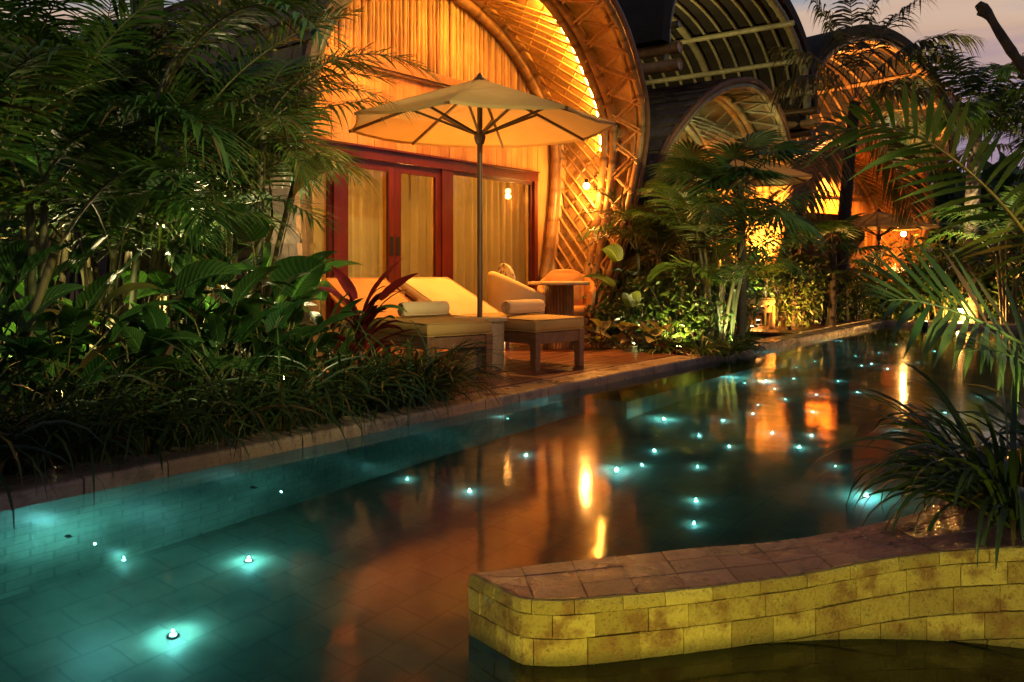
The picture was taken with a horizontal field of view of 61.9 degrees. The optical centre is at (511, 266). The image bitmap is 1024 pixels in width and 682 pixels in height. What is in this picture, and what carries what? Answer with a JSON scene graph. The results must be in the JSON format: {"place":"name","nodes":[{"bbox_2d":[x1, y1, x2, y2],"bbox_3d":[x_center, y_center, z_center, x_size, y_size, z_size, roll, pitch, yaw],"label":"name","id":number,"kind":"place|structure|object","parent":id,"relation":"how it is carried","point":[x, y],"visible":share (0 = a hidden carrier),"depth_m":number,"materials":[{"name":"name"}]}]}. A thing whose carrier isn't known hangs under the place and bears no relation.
{"place":"outdoors","nodes":[
{"label":"outdoors","id":0,"kind":"place"},
{"bbox_2d":[0,325,1023,681],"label":"water","id":1,"kind":"structure","parent":0,"point":[358,559],"depth_m":3.31,"materials":[{"name":"liquid"}]},
{"bbox_2d":[0,0,1023,267],"label":"sky","id":2,"kind":"structure","parent":0,"point":[956,15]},
{"bbox_2d":[1,286,1023,475],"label":"ground","id":3,"kind":"structure","parent":0,"point":[771,335],"depth_m":7.69,"materials":[{"name":"soil"}]},
{"bbox_2d":[0,372,79,498],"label":"grass tuft","id":4,"kind":"object","parent":3,"relation":"on","point":[24,446],"visible":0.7,"depth_m":3.58,"materials":[{"name":"green plant"}]},
{"bbox_2d":[0,283,99,448],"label":"broadleaf plant","id":5,"kind":"object","parent":3,"relation":"on","point":[51,296],"visible":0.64,"depth_m":4.35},
{"bbox_2d":[0,240,106,410],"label":"broadleaf plant","id":6,"kind":"object","parent":3,"relation":"on","point":[16,268],"visible":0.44,"depth_m":4.52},
{"bbox_2d":[19,0,131,318],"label":"areca palm","id":7,"kind":"object","parent":3,"relation":"on","point":[107,270],"visible":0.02,"depth_m":8.63,"materials":[{"name":"green plant"}]},
{"bbox_2d":[0,350,167,492],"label":"grass tuft","id":8,"kind":"object","parent":3,"relation":"on","point":[48,463],"visible":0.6,"depth_m":3.83,"materials":[{"name":"green plant"}]},
{"bbox_2d":[0,235,180,410],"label":"broadleaf plant","id":9,"kind":"object","parent":3,"relation":"on","point":[93,293],"visible":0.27,"depth_m":5.03,"materials":[{"name":"plant"}]},
{"bbox_2d":[0,300,187,436],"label":"broadleaf plant","id":10,"kind":"object","parent":3,"relation":"on","point":[72,316],"visible":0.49,"depth_m":4.58,"materials":[{"name":"plant"}]},
{"bbox_2d":[0,16,195,238],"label":"areca palm","id":11,"kind":"object","parent":3,"relation":"on","point":[131,97],"visible":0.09,"depth_m":5.49,"materials":[{"name":"green plant"}]},
{"bbox_2d":[0,0,224,415],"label":"areca palm","id":12,"kind":"object","parent":3,"relation":"on","point":[64,51],"visible":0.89,"depth_m":3.90,"materials":[{"name":"green plant"}]},
{"bbox_2d":[8,143,241,422],"bbox_3d":[-2.315,0.103,5.029,1.261,1.696,0.682,0,0,10],"label":"elephant ear","id":13,"kind":"object","parent":3,"relation":"on","point":[192,273],"visible":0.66,"depth_m":5.01},
{"bbox_2d":[0,0,271,424],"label":"areca palm","id":14,"kind":"object","parent":3,"relation":"on","point":[154,114],"visible":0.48,"depth_m":4.59,"materials":[{"name":"green plant"}]},
{"bbox_2d":[0,17,276,395],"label":"areca palm","id":15,"kind":"object","parent":3,"relation":"on","point":[147,85],"visible":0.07,"depth_m":5.93,"materials":[{"name":"green plant"}]},
{"bbox_2d":[0,0,277,408],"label":"areca palm","id":16,"kind":"object","parent":3,"relation":"on","point":[65,252],"visible":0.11,"depth_m":5.48,"materials":[{"name":"green plant"}]},
{"bbox_2d":[119,0,163,397],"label":"palm tree","id":17,"kind":"object","parent":3,"relation":"on","point":[144,264],"visible":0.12,"depth_m":6.35,"materials":[{"name":"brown plant"}]},
{"bbox_2d":[15,350,275,472],"bbox_3d":[-1.859,0.710,4.262,1.329,0.676,1.277,0,0,0],"label":"grass tuft","id":18,"kind":"object","parent":3,"relation":"on","point":[148,446],"visible":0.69,"depth_m":4.15,"materials":[{"name":"green plant"}]},
{"bbox_2d":[42,302,257,433],"bbox_3d":[-2.140,0.610,4.911,1.163,0.796,1.309,0,0,-41],"label":"broadleaf plant","id":19,"kind":"object","parent":3,"relation":"on","point":[154,320],"visible":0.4,"depth_m":4.87,"materials":[{"name":"plant"}]},
{"bbox_2d":[0,52,303,405],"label":"areca palm","id":20,"kind":"object","parent":3,"relation":"on","point":[104,227],"visible":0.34,"depth_m":5.49,"materials":[{"name":"green plant"}]},
{"bbox_2d":[61,218,296,408],"bbox_3d":[-2.246,0.342,5.627,1.395,1.332,1.720,0,0,43],"label":"broadleaf plant","id":21,"kind":"object","parent":3,"relation":"on","point":[161,281],"visible":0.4,"depth_m":5.64,"materials":[{"name":"plant"}]},
{"bbox_2d":[23,25,336,373],"bbox_3d":[-3.059,-0.373,6.862,3.114,2.790,2.319,0,0,19],"label":"areca palm","id":22,"kind":"object","parent":3,"relation":"on","point":[211,151],"visible":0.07,"depth_m":6.13,"materials":[{"name":"green plant"}]},
{"bbox_2d":[0,0,368,410],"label":"areca palm","id":23,"kind":"object","parent":3,"relation":"on","point":[238,8],"visible":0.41,"depth_m":5.23,"materials":[{"name":"green plant"}]},
{"bbox_2d":[54,346,329,465],"bbox_3d":[-1.690,0.746,4.493,1.438,0.564,1.191,0,0,-40],"label":"grass tuft","id":24,"kind":"object","parent":3,"relation":"on","point":[202,435],"visible":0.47,"depth_m":4.40,"materials":[{"name":"green plant"}]},
{"bbox_2d":[5,26,418,380],"bbox_3d":[-2.378,-0.741,6.914,3.418,3.525,3.970,0,0,44],"label":"areca palm","id":25,"kind":"object","parent":3,"relation":"on","point":[221,221],"visible":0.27,"depth_m":6.56,"materials":[{"name":"green plant"}]},
{"bbox_2d":[123,266,324,412],"bbox_3d":[-1.790,0.500,5.407,0.893,1.014,1.315,0,0,24],"label":"broadleaf plant","id":26,"kind":"object","parent":3,"relation":"on","point":[279,315],"visible":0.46,"depth_m":5.31,"materials":[{"name":"plant"}]},
{"bbox_2d":[95,49,357,393],"bbox_3d":[-2.159,-0.224,6.487,2.292,2.492,2.644,0,0,-23],"label":"areca palm","id":27,"kind":"object","parent":3,"relation":"on","point":[187,85],"visible":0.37,"depth_m":6.23,"materials":[{"name":"green plant"}]},
{"bbox_2d":[120,335,363,453],"bbox_3d":[-1.529,0.712,4.686,1.240,0.712,1.262,0,0,-37],"label":"grass tuft","id":28,"kind":"object","parent":3,"relation":"on","point":[244,396],"visible":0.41,"depth_m":4.63,"materials":[{"name":"green plant"}]},
{"bbox_2d":[163,154,332,387],"bbox_3d":[-1.877,0.056,6.192,1.127,1.795,0.683,0,0,-11],"label":"elephant ear","id":29,"kind":"object","parent":3,"relation":"on","point":[292,266],"visible":0.48,"depth_m":6.10},
{"bbox_2d":[143,239,363,399],"bbox_3d":[-1.939,0.403,6.194,1.435,1.210,1.498,0,0,22],"label":"broadleaf plant","id":30,"kind":"object","parent":3,"relation":"on","point":[278,297],"visible":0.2,"depth_m":6.09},
{"bbox_2d":[90,16,443,395],"bbox_3d":[-1.900,-0.400,6.603,2.615,2.839,1.524,0,0,-19],"label":"palm tree","id":31,"kind":"object","parent":3,"relation":"on","point":[259,246],"visible":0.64,"depth_m":6.35,"materials":[{"name":"green plant"}]},
{"bbox_2d":[189,286,357,404],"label":"broadleaf plant","id":32,"kind":"object","parent":3,"relation":"on","point":[246,313],"visible":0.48,"depth_m":5.48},
{"bbox_2d":[171,327,392,460],"bbox_3d":[-1.288,0.706,4.863,1.273,0.706,1.322,0,0,0],"label":"grass tuft","id":33,"kind":"object","parent":3,"relation":"on","point":[287,422],"visible":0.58,"depth_m":4.78,"materials":[{"name":"green plant"}]},
{"bbox_2d":[210,331,433,436],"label":"grass tuft","id":34,"kind":"object","parent":3,"relation":"on","point":[338,415],"visible":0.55,"depth_m":5.01,"materials":[{"name":"green plant"}]},
{"bbox_2d":[247,280,407,384],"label":"broadleaf plant","id":35,"kind":"object","parent":3,"relation":"on","point":[318,319],"visible":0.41,"depth_m":5.96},
{"bbox_2d":[12,0,650,366],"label":"bamboo villa","id":36,"kind":"object","parent":3,"relation":"on","point":[525,46],"visible":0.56,"depth_m":11.00,"materials":[{"name":"brown wood"}]},
{"bbox_2d":[312,174,324,320],"bbox_3d":[-2.369,-0.145,8.976,0.131,2.070,0.956,0,0,38],"label":"curtain","id":37,"kind":"object","parent":36,"relation":"hanging from","point":[318,235],"visible":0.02,"depth_m":9.29,"materials":[{"name":"fabric"}]},
{"bbox_2d":[315,153,331,324],"bbox_3d":[-2.230,-0.170,8.864,0.045,2.080,0.890,0,0,37],"label":"window","id":38,"kind":"structure","parent":36,"relation":"in","point":[328,201],"depth_m":9.18,"materials":[{"name":"red wood"}]},
{"bbox_2d":[348,167,382,323],"bbox_3d":[-1.776,-0.145,9.761,0.124,2.070,0.847,0,0,35],"label":"curtain","id":39,"kind":"object","parent":36,"relation":"hanging from","point":[365,226],"visible":0.27,"depth_m":9.88,"materials":[{"name":"fabric"}]},
{"bbox_2d":[343,157,394,342],"bbox_3d":[-1.626,-0.172,9.625,0.044,2.065,0.815,0,0,37],"label":"sliding door","id":40,"kind":"structure","parent":36,"relation":"in","point":[387,167],"depth_m":9.86,"materials":[{"name":"red wood"}]},
{"bbox_2d":[401,174,431,301],"bbox_3d":[-1.256,-0.145,10.428,0.132,2.070,0.776,0,0,38],"label":"curtain","id":41,"kind":"object","parent":36,"relation":"hanging from","point":[416,242],"visible":0.31,"depth_m":10.49,"materials":[{"name":"fabric"}]},
{"bbox_2d":[395,163,440,290],"bbox_3d":[-1.134,-0.172,10.271,0.044,2.065,0.800,0,0,37],"label":"sliding door","id":42,"kind":"structure","parent":36,"relation":"in","point":[400,169],"depth_m":10.37,"materials":[{"name":"red wood"}]},
{"bbox_2d":[453,176,525,302],"bbox_3d":[-0.399,-0.145,11.561,0.134,2.070,1.854,0,0,37],"label":"curtain","id":43,"kind":"object","parent":36,"relation":"hanging from","point":[504,237],"visible":0.35,"depth_m":11.66,"materials":[{"name":"fabric"}]},
{"bbox_2d":[453,171,532,287],"bbox_3d":[-0.256,-0.170,11.465,0.045,2.080,1.760,0,0,37],"label":"window","id":44,"kind":"structure","parent":36,"relation":"in","point":[530,184],"depth_m":12.13,"materials":[{"name":"red wood"}]},
{"bbox_2d":[234,330,441,431],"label":"grass tuft","id":45,"kind":"object","parent":3,"relation":"on","point":[342,385],"visible":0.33,"depth_m":5.28,"materials":[{"name":"green plant"}]},
{"bbox_2d":[315,258,417,382],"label":"ti plant","id":46,"kind":"object","parent":3,"relation":"on","point":[345,282],"visible":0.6,"depth_m":6.12,"materials":[{"name":"red plant"}]},
{"bbox_2d":[306,316,481,425],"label":"grass tuft","id":47,"kind":"object","parent":3,"relation":"on","point":[377,406],"visible":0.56,"depth_m":5.47,"materials":[{"name":"green plant"}]},
{"bbox_2d":[344,330,509,420],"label":"grass tuft","id":48,"kind":"object","parent":3,"relation":"on","point":[430,367],"visible":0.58,"depth_m":5.64,"materials":[{"name":"green plant"}]},
{"bbox_2d":[360,320,531,417],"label":"grass tuft","id":49,"kind":"object","parent":3,"relation":"on","point":[454,370],"visible":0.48,"depth_m":5.88,"materials":[{"name":"green plant"}]},
{"bbox_2d":[240,342,697,395],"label":"terrace deck","id":50,"kind":"structure","parent":3,"relation":"on","point":[554,363],"depth_m":8.29,"materials":[{"name":"wood"}]},
{"bbox_2d":[326,277,492,376],"bbox_3d":[-1.023,0.516,7.957,0.708,0.808,2.018,0,0,-37],"label":"sun lounger","id":51,"kind":"object","parent":50,"relation":"on","point":[456,331],"visible":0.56,"depth_m":7.33,"materials":[{"name":"fabric"}]},
{"bbox_2d":[397,301,449,316],"bbox_3d":[-0.791,0.378,7.649,0.480,0.138,0.138,0,0,-37],"label":"rolled towel","id":52,"kind":"object","parent":51,"relation":"on","point":[425,308],"visible":0.86,"depth_m":7.59,"materials":[{"name":"fabric"}]},
{"bbox_2d":[453,315,507,370],"bbox_3d":[-0.290,0.686,7.700,0.500,0.468,0.500,0,0,0],"label":"drum table","id":53,"kind":"object","parent":50,"relation":"on","point":[498,330],"visible":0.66,"depth_m":7.54,"materials":[{"name":"wood"}]},
{"bbox_2d":[348,73,617,316],"bbox_3d":[-0.290,-0.415,7.700,2.291,2.670,2.291,0,0,32],"label":"umbrella","id":54,"kind":"object","parent":50,"relation":"on","point":[480,113],"visible":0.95,"depth_m":7.88,"materials":[{"name":"fabric"}]},
{"bbox_2d":[399,277,584,370],"bbox_3d":[-0.256,0.516,8.416,0.708,0.808,2.018,0,0,-45],"label":"sun lounger","id":55,"kind":"object","parent":50,"relation":"on","point":[535,331],"visible":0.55,"depth_m":7.92,"materials":[{"name":"fabric"}]},
{"bbox_2d":[501,299,544,314],"bbox_3d":[0.108,0.378,8.052,0.480,0.137,0.137,0,0,-45],"label":"rolled towel","id":56,"kind":"object","parent":55,"relation":"on","point":[526,306],"visible":1,"depth_m":7.97,"materials":[{"name":"fabric"}]},
{"bbox_2d":[487,271,545,348],"bbox_3d":[0.045,0.485,9.788,0.652,0.870,0.738,0,0,-20],"label":"armchair","id":57,"kind":"object","parent":50,"relation":"on","point":[502,288],"visible":0.36,"depth_m":9.50,"materials":[{"name":"beige fabric"}]},
{"bbox_2d":[528,281,589,348],"bbox_3d":[0.535,0.545,9.720,0.710,0.750,0.710,0,0,0],"label":"round table","id":58,"kind":"object","parent":50,"relation":"on","point":[559,298],"visible":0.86,"depth_m":9.58,"materials":[{"name":"brown wood"}]},
{"bbox_2d":[537,274,596,342],"bbox_3d":[0.676,0.485,10.586,0.738,0.870,0.652,0,0,2],"label":"armchair","id":59,"kind":"object","parent":50,"relation":"on","point":[590,299],"visible":0.29,"depth_m":10.37,"materials":[{"name":"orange fabric"}]},
{"bbox_2d":[543,269,585,305],"bbox_3d":[0.645,0.280,10.490,0.520,0.509,0.176,0,0,0],"label":"pillow","id":60,"kind":"object","parent":59,"relation":"on","point":[566,275],"visible":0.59,"depth_m":10.47,"materials":[{"name":"orange fabric"}]},
{"bbox_2d":[583,261,644,343],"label":"leafy shrub","id":61,"kind":"object","parent":3,"relation":"on","point":[602,316],"visible":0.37,"depth_m":10.51,"materials":[{"name":"green plant"}]},
{"bbox_2d":[581,244,675,344],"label":"banana plant","id":62,"kind":"object","parent":3,"relation":"on","point":[614,252],"visible":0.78,"depth_m":9.90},
{"bbox_2d":[607,271,674,344],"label":"leafy shrub","id":63,"kind":"object","parent":3,"relation":"on","point":[638,308],"visible":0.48,"depth_m":10.07,"materials":[{"name":"green plant"}]},
{"bbox_2d":[569,184,749,338],"bbox_3d":[1.920,0.002,10.623,2.031,2.039,2.446,0,0,22],"label":"areca palm","id":64,"kind":"object","parent":3,"relation":"on","point":[656,235],"visible":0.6,"depth_m":10.37,"materials":[{"name":"green plant"}]},
{"bbox_2d":[632,259,717,347],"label":"leafy shrub","id":65,"kind":"object","parent":3,"relation":"on","point":[667,319],"visible":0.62,"depth_m":9.93,"materials":[{"name":"green plant"}]},
{"bbox_2d":[577,188,777,342],"bbox_3d":[2.014,-0.073,11.160,2.474,2.188,2.749,0,0,0],"label":"areca palm","id":66,"kind":"object","parent":3,"relation":"on","point":[725,258],"visible":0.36,"depth_m":10.79,"materials":[{"name":"green plant"}]},
{"bbox_2d":[635,139,767,333],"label":"fan palm","id":67,"kind":"object","parent":3,"relation":"on","point":[683,167],"visible":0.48,"depth_m":10.53,"materials":[{"name":"green plant"}]},
{"bbox_2d":[669,332,734,362],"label":"grass tuft","id":68,"kind":"object","parent":3,"relation":"on","point":[710,348],"visible":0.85,"depth_m":8.99,"materials":[{"name":"green plant"}]},
{"bbox_2d":[658,179,746,300],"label":"banana plant","id":69,"kind":"object","parent":3,"relation":"on","point":[721,253],"visible":0.41,"depth_m":10.10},
{"bbox_2d":[672,274,735,347],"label":"leafy shrub","id":70,"kind":"object","parent":3,"relation":"on","point":[702,320],"visible":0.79,"depth_m":9.76,"materials":[{"name":"green plant"}]},
{"bbox_2d":[609,0,819,316],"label":"bamboo villa","id":71,"kind":"object","parent":3,"relation":"on","point":[711,76],"visible":0.39,"depth_m":16.25,"materials":[{"name":"brown wood"}]},
{"bbox_2d":[603,178,840,345],"bbox_3d":[2.342,0.024,9.864,2.400,1.996,2.759,0,0,-20],"label":"areca palm","id":72,"kind":"object","parent":3,"relation":"on","point":[739,268],"visible":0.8,"depth_m":9.50,"materials":[{"name":"green plant"}]},
{"bbox_2d":[679,190,779,335],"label":"leafy shrub","id":73,"kind":"object","parent":3,"relation":"on","point":[749,296],"visible":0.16,"depth_m":11.73,"materials":[{"name":"green plant"}]},
{"bbox_2d":[676,129,832,342],"bbox_3d":[2.988,-0.397,10.818,2.097,2.837,1.926,0,0,0],"label":"fan palm","id":74,"kind":"object","parent":3,"relation":"on","point":[778,151],"visible":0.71,"depth_m":10.72,"materials":[{"name":"green plant"}]},
{"bbox_2d":[727,217,833,324],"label":"areca palm","id":75,"kind":"object","parent":3,"relation":"on","point":[768,269],"visible":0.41,"depth_m":13.27,"materials":[{"name":"green plant"}]},
{"bbox_2d":[729,315,870,334],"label":"terrace deck","id":76,"kind":"structure","parent":3,"relation":"on","point":[779,330],"depth_m":12.94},
{"bbox_2d":[661,282,775,329],"bbox_3d":[3.086,0.516,13.376,0.708,0.808,2.018,0,0,-38],"label":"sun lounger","id":77,"kind":"object","parent":76,"relation":"on","point":[764,303],"visible":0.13,"depth_m":12.67,"materials":[{"name":"wood"}]},
{"bbox_2d":[694,154,813,186],"bbox_3d":[3.458,-0.435,13.000,2.068,2.710,2.068,0,0,13],"label":"umbrella","id":78,"kind":"object","parent":76,"relation":"on","point":[801,177],"visible":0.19,"depth_m":12.61,"materials":[{"name":"brown fabric"}]},
{"bbox_2d":[761,244,841,326],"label":"leafy shrub","id":79,"kind":"object","parent":3,"relation":"on","point":[795,301],"visible":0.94,"depth_m":13.06,"materials":[{"name":"green plant"}]},
{"bbox_2d":[657,24,956,308],"bbox_3d":[6.279,-2.260,22.563,6.840,6.480,7.852,0,0,-38],"label":"bamboo villa","id":80,"kind":"object","parent":3,"relation":"on","point":[867,197],"visible":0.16,"depth_m":21.62,"materials":[{"name":"brown wood"}]},
{"bbox_2d":[751,266,882,324],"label":"areca palm","id":81,"kind":"object","parent":3,"relation":"on","point":[839,278],"visible":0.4,"depth_m":13.57,"materials":[{"name":"green plant"}]},
{"bbox_2d":[793,249,862,322],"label":"leafy shrub","id":82,"kind":"object","parent":3,"relation":"on","point":[825,304],"visible":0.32,"depth_m":14.12,"materials":[{"name":"green plant"}]},
{"bbox_2d":[768,213,893,326],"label":"fan palm","id":83,"kind":"object","parent":3,"relation":"on","point":[842,230],"visible":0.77,"depth_m":13.25,"materials":[{"name":"green plant"}]},
{"bbox_2d":[788,240,912,319],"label":"areca palm","id":84,"kind":"object","parent":3,"relation":"on","point":[868,257],"visible":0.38,"depth_m":14.69,"materials":[{"name":"green plant"}]},
{"bbox_2d":[826,249,892,319],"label":"leafy shrub","id":85,"kind":"object","parent":3,"relation":"on","point":[872,303],"visible":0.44,"depth_m":14.96,"materials":[{"name":"green plant"}]},
{"bbox_2d":[754,0,986,321],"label":"palm tree","id":86,"kind":"object","parent":3,"relation":"on","point":[923,93],"visible":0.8,"depth_m":14.30,"materials":[{"name":"green plant"}]},
{"bbox_2d":[825,208,940,275],"bbox_3d":[7.396,-0.130,17.200,2.066,2.100,2.066,0,0,3],"label":"umbrella","id":87,"kind":"object","parent":3,"relation":"on","point":[878,220],"visible":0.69,"depth_m":16.82,"materials":[{"name":"fabric"}]},
{"bbox_2d":[848,268,931,319],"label":"leafy shrub","id":88,"kind":"object","parent":3,"relation":"on","point":[896,312],"visible":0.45,"depth_m":15.52,"materials":[{"name":"green plant"}]},
{"bbox_2d":[806,152,1023,278],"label":"trees","id":89,"kind":"object","parent":3,"relation":"on","point":[989,168],"visible":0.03,"depth_m":30.61,"materials":[{"name":"green plant"}]},
{"bbox_2d":[892,229,985,320],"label":"leafy shrub","id":90,"kind":"object","parent":3,"relation":"on","point":[934,293],"visible":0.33,"depth_m":15.81,"materials":[{"name":"green plant"}]},
{"bbox_2d":[862,240,1017,319],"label":"areca palm","id":91,"kind":"object","parent":3,"relation":"on","point":[917,251],"visible":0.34,"depth_m":15.61,"materials":[{"name":"green plant"}]},
{"bbox_2d":[860,42,1023,320],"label":"palm tree","id":92,"kind":"object","parent":3,"relation":"on","point":[969,86],"visible":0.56,"depth_m":15.29,"materials":[{"name":"green plant"}]},
{"bbox_2d":[894,205,991,290],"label":"leafy shrub","id":93,"kind":"object","parent":3,"relation":"on","point":[935,239],"visible":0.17,"depth_m":18.71,"materials":[{"name":"green plant"}]},
{"bbox_2d":[911,238,1003,317],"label":"leafy shrub","id":94,"kind":"object","parent":3,"relation":"on","point":[959,288],"visible":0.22,"depth_m":15.53,"materials":[{"name":"green plant"}]},
{"bbox_2d":[902,184,1023,323],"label":"areca palm","id":95,"kind":"object","parent":3,"relation":"on","point":[1003,303],"visible":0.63,"depth_m":14.68,"materials":[{"name":"green plant"}]},
{"bbox_2d":[923,88,1023,202],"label":"palm tree","id":96,"kind":"object","parent":3,"relation":"on","point":[1009,130],"visible":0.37,"depth_m":16.41,"materials":[{"name":"green plant"}]},
{"bbox_2d":[952,221,1023,320],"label":"leafy shrub","id":97,"kind":"object","parent":3,"relation":"on","point":[993,293],"visible":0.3,"depth_m":15.33,"materials":[{"name":"green plant"}]},
{"bbox_2d":[975,1,1023,79],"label":"bare tree","id":98,"kind":"object","parent":3,"relation":"on","point":[984,10],"visible":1,"depth_m":4.98,"materials":[{"name":"brown plant"}]},
{"label":"pool floor","id":99,"kind":"structure","parent":0,"visible":0},
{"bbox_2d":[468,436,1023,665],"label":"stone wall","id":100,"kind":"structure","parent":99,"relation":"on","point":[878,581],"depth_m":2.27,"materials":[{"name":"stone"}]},
{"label":"planting bed","id":101,"kind":"structure","parent":99,"relation":"on","visible":0},
{"bbox_2d":[794,79,1023,414],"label":"areca palm","id":102,"kind":"object","parent":101,"relation":"on","point":[936,331],"visible":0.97,"depth_m":3.21,"materials":[{"name":"green plant"}]},
{"bbox_2d":[799,346,1023,565],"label":"grass tuft","id":103,"kind":"object","parent":101,"relation":"on","point":[996,458],"visible":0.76,"depth_m":2.62,"materials":[{"name":"green plant"}]},
{"bbox_2d":[865,414,1023,569],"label":"grass tuft","id":104,"kind":"object","parent":101,"relation":"on","point":[1015,510],"visible":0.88,"depth_m":2.37,"materials":[{"name":"green plant"}]},
{"bbox_2d":[924,384,1023,491],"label":"grass tuft","id":105,"kind":"object","parent":101,"relation":"on","point":[1019,431],"visible":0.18,"depth_m":2.86,"materials":[{"name":"green plant"}]},
{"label":"pool wall","id":106,"kind":"structure","parent":99,"relation":"on","visible":0},
{"bbox_2d":[0,319,1021,511],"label":"pool coping","id":107,"kind":"object","parent":106,"relation":"on","point":[66,485],"visible":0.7,"depth_m":4.84,"materials":[{"name":"stone"}]},
{"bbox_2d":[0,360,142,526],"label":"grass tuft","id":108,"kind":"object","parent":107,"relation":"on","point":[3,456],"visible":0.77,"depth_m":3.61,"materials":[{"name":"green plant"}]},
{"bbox_2d":[0,354,228,502],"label":"grass tuft","id":109,"kind":"object","parent":107,"relation":"on","point":[96,453],"visible":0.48,"depth_m":4.00,"materials":[{"name":"green plant"}]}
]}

